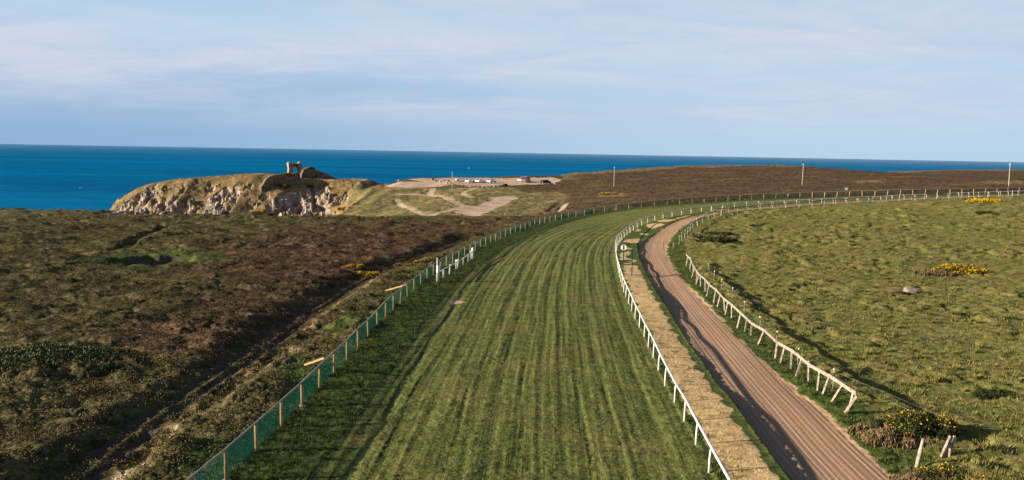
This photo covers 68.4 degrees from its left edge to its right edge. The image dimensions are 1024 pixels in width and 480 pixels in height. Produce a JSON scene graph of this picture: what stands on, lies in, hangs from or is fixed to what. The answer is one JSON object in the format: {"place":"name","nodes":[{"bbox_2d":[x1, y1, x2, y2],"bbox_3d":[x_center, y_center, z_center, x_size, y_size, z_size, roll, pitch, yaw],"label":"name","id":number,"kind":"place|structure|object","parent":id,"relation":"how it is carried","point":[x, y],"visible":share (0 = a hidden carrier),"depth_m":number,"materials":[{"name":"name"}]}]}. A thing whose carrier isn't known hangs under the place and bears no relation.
{"place":"outdoors","nodes":[
{"label":"outdoors","id":0,"kind":"place"},
{"bbox_2d":[110,173,563,216],"bbox_3d":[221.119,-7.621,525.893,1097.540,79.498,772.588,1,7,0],"label":"headland","id":1,"kind":"structure","parent":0,"point":[242,193],"depth_m":270.30,"materials":[{"name":"beige stone"}]},
{"bbox_2d":[259,173,299,191],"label":"ruined wall","id":2,"kind":"structure","parent":1,"relation":"on","point":[269,182],"depth_m":278.79,"materials":[{"name":"stone"}]},
{"bbox_2d":[276,183,290,186],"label":"gorse bush","id":3,"kind":"object","parent":1,"relation":"on","point":[283,185],"visible":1,"depth_m":277.60,"materials":[{"name":"green plant"}]},
{"bbox_2d":[287,162,302,173],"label":"castle gate","id":4,"kind":"structure","parent":1,"relation":"on","point":[291,166],"depth_m":293.43,"materials":[{"name":"stone"}]},
{"bbox_2d":[300,166,335,178],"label":"ruined wall","id":5,"kind":"structure","parent":1,"relation":"on","point":[309,172],"depth_m":288.48,"materials":[{"name":"stone"}]},
{"bbox_2d":[0,165,1023,479],"bbox_3d":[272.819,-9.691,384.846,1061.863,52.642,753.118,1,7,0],"label":"heath","id":6,"kind":"object","parent":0,"point":[658,185],"visible":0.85,"depth_m":71.46,"materials":[{"name":"brown plant"}]},
{"bbox_2d":[0,341,138,377],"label":"bramble patch","id":7,"kind":"object","parent":6,"relation":"on","point":[68,352],"visible":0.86,"depth_m":47.06,"materials":[{"name":"green plant"}]},
{"bbox_2d":[0,215,537,479],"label":"heather shrubs","id":8,"kind":"object","parent":6,"relation":"on","point":[118,379],"visible":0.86,"depth_m":70.00,"materials":[{"name":"brown plant"}]},
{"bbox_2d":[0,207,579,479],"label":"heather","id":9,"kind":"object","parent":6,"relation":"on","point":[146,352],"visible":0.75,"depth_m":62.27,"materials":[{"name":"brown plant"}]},
{"bbox_2d":[286,215,322,218],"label":"gorse bush","id":10,"kind":"object","parent":6,"relation":"on","point":[294,216],"visible":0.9,"depth_m":146.10,"materials":[{"name":"green plant"}]},
{"bbox_2d":[317,216,353,218],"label":"gorse bush","id":11,"kind":"object","parent":6,"relation":"on","point":[336,217],"visible":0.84,"depth_m":146.08,"materials":[{"name":"green plant"}]},
{"bbox_2d":[345,263,365,268],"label":"gorse bush","id":12,"kind":"object","parent":6,"relation":"on","point":[361,266],"visible":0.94,"depth_m":87.12,"materials":[{"name":"yellow plant"}]},
{"bbox_2d":[352,270,378,277],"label":"gorse bush","id":13,"kind":"object","parent":6,"relation":"on","point":[367,273],"visible":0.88,"depth_m":84.62,"materials":[{"name":"yellow plant"}]},
{"bbox_2d":[361,216,409,219],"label":"gorse bush","id":14,"kind":"object","parent":6,"relation":"on","point":[380,218],"visible":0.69,"depth_m":146.82,"materials":[{"name":"green plant"}]},
{"bbox_2d":[393,261,415,265],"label":"gorse bush","id":15,"kind":"object","parent":6,"relation":"on","point":[402,264],"visible":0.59,"depth_m":91.05,"materials":[{"name":"green plant"}]},
{"bbox_2d":[414,259,430,262],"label":"gorse bush","id":16,"kind":"object","parent":6,"relation":"on","point":[424,260],"visible":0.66,"depth_m":92.55,"materials":[{"name":"yellow plant"}]},
{"bbox_2d":[475,179,484,182],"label":"parked car","id":17,"kind":"object","parent":6,"relation":"on","point":[479,180],"visible":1,"depth_m":282.21,"materials":[{"name":"paint"}]},
{"bbox_2d":[521,176,530,181],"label":"parked van","id":18,"kind":"object","parent":6,"relation":"on","point":[525,178],"visible":1,"depth_m":280.53,"materials":[{"name":"paint"}]},
{"bbox_2d":[540,180,550,183],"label":"parked car","id":19,"kind":"object","parent":6,"relation":"on","point":[545,181],"visible":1,"depth_m":272.98,"materials":[{"name":"paint"}]},
{"bbox_2d":[597,192,623,194],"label":"gorse bush","id":20,"kind":"object","parent":6,"relation":"on","point":[610,193],"visible":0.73,"depth_m":215.44,"materials":[{"name":"yellow plant"}]},
{"bbox_2d":[0,144,1023,209],"bbox_3d":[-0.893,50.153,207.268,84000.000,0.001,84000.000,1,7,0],"label":"sea","id":21,"kind":"structure","parent":0,"point":[47,177],"depth_m":3728.11,"materials":[{"name":"liquid"}]},
{"bbox_2d":[0,0,1023,161],"label":"sky","id":22,"kind":"structure","parent":0,"point":[936,80],"materials":[{"name":"blue"}]},
{"bbox_2d":[73,193,1023,479],"bbox_3d":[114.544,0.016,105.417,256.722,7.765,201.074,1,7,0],"label":"grass verge","id":23,"kind":"object","parent":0,"point":[638,236],"depth_m":45.70,"materials":[{"name":"plant"}]},
{"bbox_2d":[436,247,473,281],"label":"wing rail","id":24,"kind":"object","parent":23,"relation":"on","point":[438,271],"visible":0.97,"depth_m":85.62,"materials":[{"name":"white plastic"}]},
{"bbox_2d":[186,188,1019,479],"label":"netting fence","id":25,"kind":"object","parent":23,"relation":"on","point":[302,405],"visible":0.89,"depth_m":53.09,"materials":[{"name":"green plastic"}]},
{"bbox_2d":[621,245,633,275],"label":"furlong marker sign","id":26,"kind":"object","parent":23,"relation":"on","point":[623,248],"visible":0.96,"depth_m":86.52,"materials":[{"name":"paint"}]},
{"bbox_2d":[615,190,1023,479],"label":"running rail","id":27,"kind":"object","parent":23,"relation":"on","point":[698,424],"visible":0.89,"depth_m":52.45,"materials":[{"name":"white plastic"}]},
{"bbox_2d":[308,194,1011,479],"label":"turf track","id":28,"kind":"structure","parent":0,"point":[583,249],"depth_m":45.66,"materials":[{"name":"green plant"}]},
{"bbox_2d":[624,261,767,479],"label":"dry grass","id":29,"kind":"structure","parent":0,"point":[670,352],"depth_m":42.59,"materials":[{"name":"plant"}]},
{"bbox_2d":[639,194,1023,479],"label":"sand track","id":30,"kind":"structure","parent":0,"point":[802,437],"depth_m":45.35,"materials":[{"name":"brown sand"}]},
{"bbox_2d":[667,195,1023,479],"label":"grass field","id":31,"kind":"structure","parent":0,"point":[947,388],"depth_m":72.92,"materials":[{"name":"green plant"}]},
{"bbox_2d":[686,231,738,237],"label":"gorse bush","id":32,"kind":"object","parent":31,"relation":"on","point":[714,234],"visible":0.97,"depth_m":117.33,"materials":[{"name":"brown plant"}]},
{"bbox_2d":[700,237,728,243],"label":"gorse bush","id":33,"kind":"object","parent":31,"relation":"on","point":[711,239],"visible":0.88,"depth_m":111.06,"materials":[{"name":"green plant"}]},
{"bbox_2d":[717,236,741,243],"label":"gorse bush","id":34,"kind":"object","parent":31,"relation":"on","point":[724,238],"visible":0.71,"depth_m":111.53,"materials":[{"name":"green plant"}]},
{"bbox_2d":[686,254,857,413],"bbox_3d":[19.466,5.746,67.901,1.757,1.874,55.519,1,7,4],"label":"rail fence","id":35,"kind":"object","parent":31,"relation":"on","point":[853,398],"visible":0.9,"depth_m":51.06,"materials":[{"name":"paint"}]},
{"bbox_2d":[708,263,949,426],"bbox_3d":[20.767,6.494,61.969,2.590,1.904,50.135,1,7,1],"label":"wire fence","id":36,"kind":"object","parent":31,"relation":"on","point":[799,348],"visible":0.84,"depth_m":50.74,"materials":[{"name":"metal"}]},
{"bbox_2d":[679,190,1012,243],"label":"rail fence","id":37,"kind":"object","parent":31,"relation":"on","point":[748,206],"visible":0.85,"depth_m":152.25,"materials":[{"name":"paint"}]},
{"bbox_2d":[886,291,913,295],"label":"gorse bush","id":38,"kind":"object","parent":31,"relation":"on","point":[897,293],"visible":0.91,"depth_m":76.37,"materials":[{"name":"green plant"}]},
{"bbox_2d":[843,408,959,448],"bbox_3d":[19.710,9.246,37.873,5.506,1.495,3.011,-1,7,-15],"label":"gorse bush","id":39,"kind":"object","parent":31,"relation":"on","point":[891,430],"visible":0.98,"depth_m":37.52,"materials":[{"name":"green plant"}]},
{"bbox_2d":[903,287,917,293],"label":"boulder","id":40,"kind":"object","parent":31,"relation":"on","point":[910,290],"visible":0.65,"depth_m":77.45,"materials":[{"name":"stone"}]},
{"bbox_2d":[914,438,925,467],"bbox_3d":[18.444,9.771,34.122,0.416,1.633,0.168,1,7,0],"label":"fence post","id":41,"kind":"object","parent":31,"relation":"on","point":[919,454],"visible":0.85,"depth_m":34.05,"materials":[{"name":"paint"}]},
{"bbox_2d":[888,461,992,479],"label":"gorse bush","id":42,"kind":"object","parent":31,"relation":"on","point":[941,470],"visible":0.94,"depth_m":32.97,"materials":[{"name":"green plant"}]},
{"bbox_2d":[940,435,952,457],"bbox_3d":[20.419,9.772,35.455,0.608,1.149,0.130,0,7,-12],"label":"broken post","id":43,"kind":"object","parent":31,"relation":"on","point":[946,446],"visible":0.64,"depth_m":35.40,"materials":[{"name":"paint"}]},
{"bbox_2d":[910,263,990,276],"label":"gorse bush","id":44,"kind":"object","parent":31,"relation":"on","point":[945,270],"visible":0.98,"depth_m":89.24,"materials":[{"name":"yellow plant"}]},
{"bbox_2d":[945,436,956,456],"bbox_3d":[20.689,9.772,35.591,0.636,1.050,0.130,0,7,-11],"label":"broken post","id":45,"kind":"object","parent":31,"relation":"on","point":[953,442],"visible":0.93,"depth_m":35.52,"materials":[{"name":"paint"}]},
{"bbox_2d":[966,198,1005,202],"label":"gorse bush","id":46,"kind":"object","parent":31,"relation":"on","point":[984,200],"visible":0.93,"depth_m":155.32,"materials":[{"name":"yellow plant"}]},
{"bbox_2d":[974,210,997,213],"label":"gorse bush","id":47,"kind":"object","parent":31,"relation":"on","point":[983,212],"visible":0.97,"depth_m":133.59,"materials":[{"name":"green plant"}]},
{"bbox_2d":[964,388,1021,398],"bbox_3d":[28.432,9.041,44.515,2.988,0.545,1.650,2,7,7],"label":"gorse bush","id":48,"kind":"object","parent":31,"relation":"on","point":[986,393],"visible":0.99,"depth_m":44.21,"materials":[{"name":"green plant"}]}
]}

